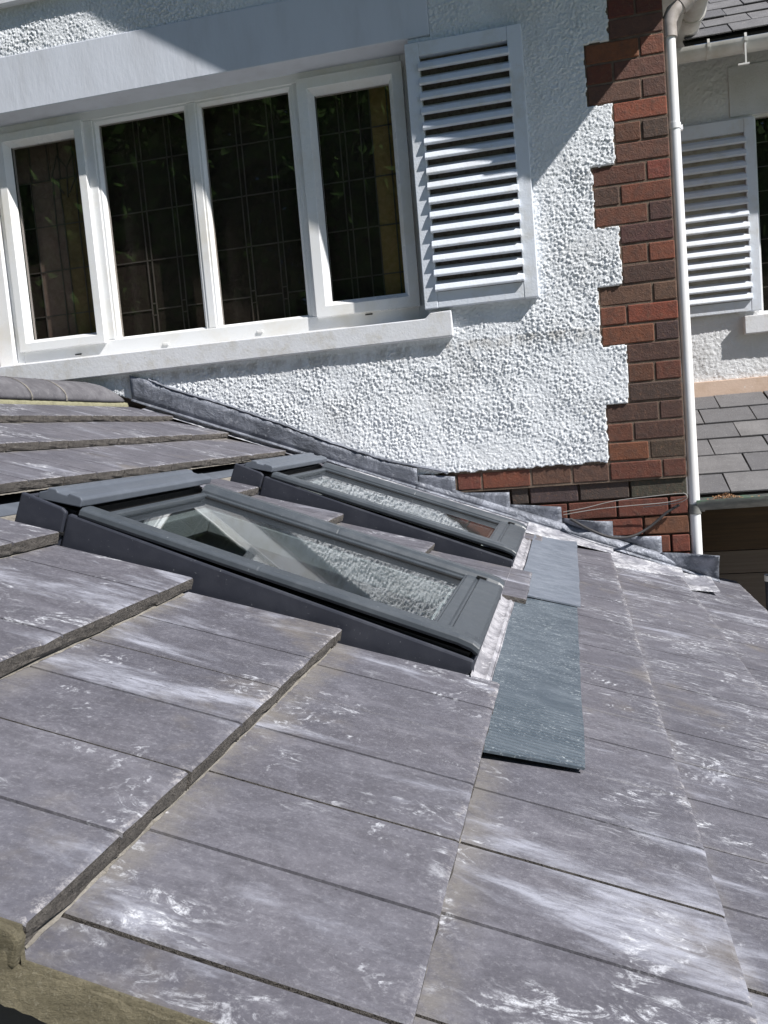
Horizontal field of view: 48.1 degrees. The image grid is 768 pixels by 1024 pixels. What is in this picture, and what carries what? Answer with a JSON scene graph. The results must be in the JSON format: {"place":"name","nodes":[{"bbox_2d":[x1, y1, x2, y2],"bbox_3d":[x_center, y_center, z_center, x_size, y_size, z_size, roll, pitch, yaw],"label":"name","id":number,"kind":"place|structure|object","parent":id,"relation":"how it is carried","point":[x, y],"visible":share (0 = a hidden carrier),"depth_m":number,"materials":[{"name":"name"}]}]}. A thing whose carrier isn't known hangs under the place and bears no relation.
{"place":"outdoors","nodes":[
{"label":"outdoors","id":0,"kind":"place"},
{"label":"patio paving","id":1,"kind":"structure","parent":0,"visible":0},
{"bbox_2d":[61,485,495,618],"bbox_3d":[-0.201,1.338,2.617,3.090,3.503,3.280,-4,5,12],"label":"extension","id":2,"kind":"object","parent":1,"relation":"on","point":[328,578],"visible":0.03,"depth_m":2.40,"materials":[{"name":"paint"}]},
{"bbox_2d":[0,376,767,1023],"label":"tiled roof","id":3,"kind":"structure","parent":2,"relation":"on","point":[212,810],"depth_m":1.09,"materials":[{"name":"concrete"}]},
{"bbox_2d":[15,469,504,675],"bbox_3d":[-0.237,0.129,2.096,0.994,0.485,0.701,-4,5,12],"label":"roof window","id":4,"kind":"structure","parent":3,"relation":"on","point":[154,520],"depth_m":1.84,"materials":[{"name":"grey metal"}]},
{"bbox_2d":[0,469,531,680],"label":"lead apron","id":5,"kind":"object","parent":3,"relation":"on","point":[487,660],"visible":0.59,"depth_m":2.04,"materials":[{"name":"metal"}]},
{"bbox_2d":[230,453,526,567],"bbox_3d":[0.017,-0.001,3.280,0.994,0.485,0.716,-4,5,12],"label":"roof window","id":6,"kind":"structure","parent":3,"relation":"on","point":[307,479],"depth_m":3.01,"materials":[{"name":"grey metal"}]},
{"bbox_2d":[129,375,719,591],"bbox_3d":[0.067,-0.167,3.861,2.725,1.171,0.451,-4,5,12],"label":"lead flashing","id":7,"kind":"object","parent":3,"relation":"attached to","point":[697,572],"visible":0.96,"depth_m":4.03,"materials":[{"name":"grey metal"}]},
{"bbox_2d":[483,597,584,769],"bbox_3d":[0.353,0.323,1.937,0.173,0.058,1.251,-4,5,12],"label":"slate","id":8,"kind":"object","parent":3,"relation":"on","point":[537,716],"visible":0.84,"depth_m":1.69,"materials":[{"name":"grey stone"}]},
{"bbox_2d":[524,535,580,607],"bbox_3d":[0.624,0.182,3.167,0.180,0.063,1.430,-4,5,12],"label":"slate","id":9,"kind":"object","parent":3,"relation":"on","point":[551,565],"visible":0.9,"depth_m":2.95,"materials":[{"name":"grey stone"}]},
{"bbox_2d":[0,0,689,552],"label":"house","id":10,"kind":"structure","parent":1,"relation":"on","point":[438,234],"depth_m":4.04,"materials":[{"name":"paint"}]},
{"bbox_2d":[0,54,428,366],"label":"window","id":11,"kind":"structure","parent":10,"relation":"in","point":[295,193],"depth_m":4.37,"materials":[{"name":"white plastic"}]},
{"bbox_2d":[570,504,679,538],"bbox_3d":[1.078,0.050,3.841,0.483,0.138,0.050,-4,5,8],"label":"cable","id":12,"kind":"object","parent":10,"relation":"attached to","point":[629,536],"visible":1,"depth_m":3.83,"materials":[{"name":"black rubber"}]},
{"bbox_2d":[563,493,686,514],"bbox_3d":[1.076,-0.036,3.859,0.537,0.072,0.015,-3,5,16],"label":"cable","id":13,"kind":"object","parent":10,"relation":"attached to","point":[628,505],"visible":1,"depth_m":3.85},
{"bbox_2d":[564,493,687,511],"bbox_3d":[1.079,-0.042,3.861,0.541,0.055,0.016,-3,5,15],"label":"cable","id":14,"kind":"object","parent":10,"relation":"attached to","point":[635,498],"visible":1,"depth_m":3.84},
{"bbox_2d":[663,0,702,553],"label":"downpipe","id":15,"kind":"object","parent":10,"relation":"attached to","point":[675,10],"visible":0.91,"depth_m":3.74,"materials":[{"name":"white plastic"}]},
{"bbox_2d":[676,0,708,48],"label":"roof gutter","id":16,"kind":"object","parent":10,"relation":"attached to","point":[693,17],"visible":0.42,"depth_m":4.36,"materials":[{"name":"white plastic"}]},
{"bbox_2d":[677,0,767,397],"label":"wing","id":17,"kind":"structure","parent":1,"relation":"on","point":[723,107],"depth_m":4.82,"materials":[{"name":"white paint"}]},
{"bbox_2d":[676,32,767,65],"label":"eaves gutter","id":18,"kind":"object","parent":17,"relation":"attached to","point":[745,45],"visible":0.82,"depth_m":4.45,"materials":[{"name":"white plastic"}]},
{"bbox_2d":[753,113,767,313],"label":"window","id":19,"kind":"structure","parent":17,"relation":"in","point":[760,116],"depth_m":4.84,"materials":[{"name":"white plastic"}]},
{"bbox_2d":[683,391,767,608],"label":"lean to","id":20,"kind":"object","parent":1,"relation":"on","point":[732,439],"visible":0.29,"depth_m":4.54,"materials":[{"name":"stone"}]},
{"bbox_2d":[696,493,767,511],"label":"green gutter","id":21,"kind":"object","parent":20,"relation":"attached to","point":[712,503],"visible":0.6,"depth_m":3.80,"materials":[{"name":"plastic"}]},
{"bbox_2d":[712,493,759,498],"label":"leaf litter","id":22,"kind":"object","parent":21,"relation":"in","point":[721,497],"visible":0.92,"depth_m":3.83,"materials":[{"name":"brown plant"}]},
{"bbox_2d":[764,574,767,610],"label":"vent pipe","id":23,"kind":"object","parent":20,"relation":"attached to","point":[766,582],"visible":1,"depth_m":3.97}
]}

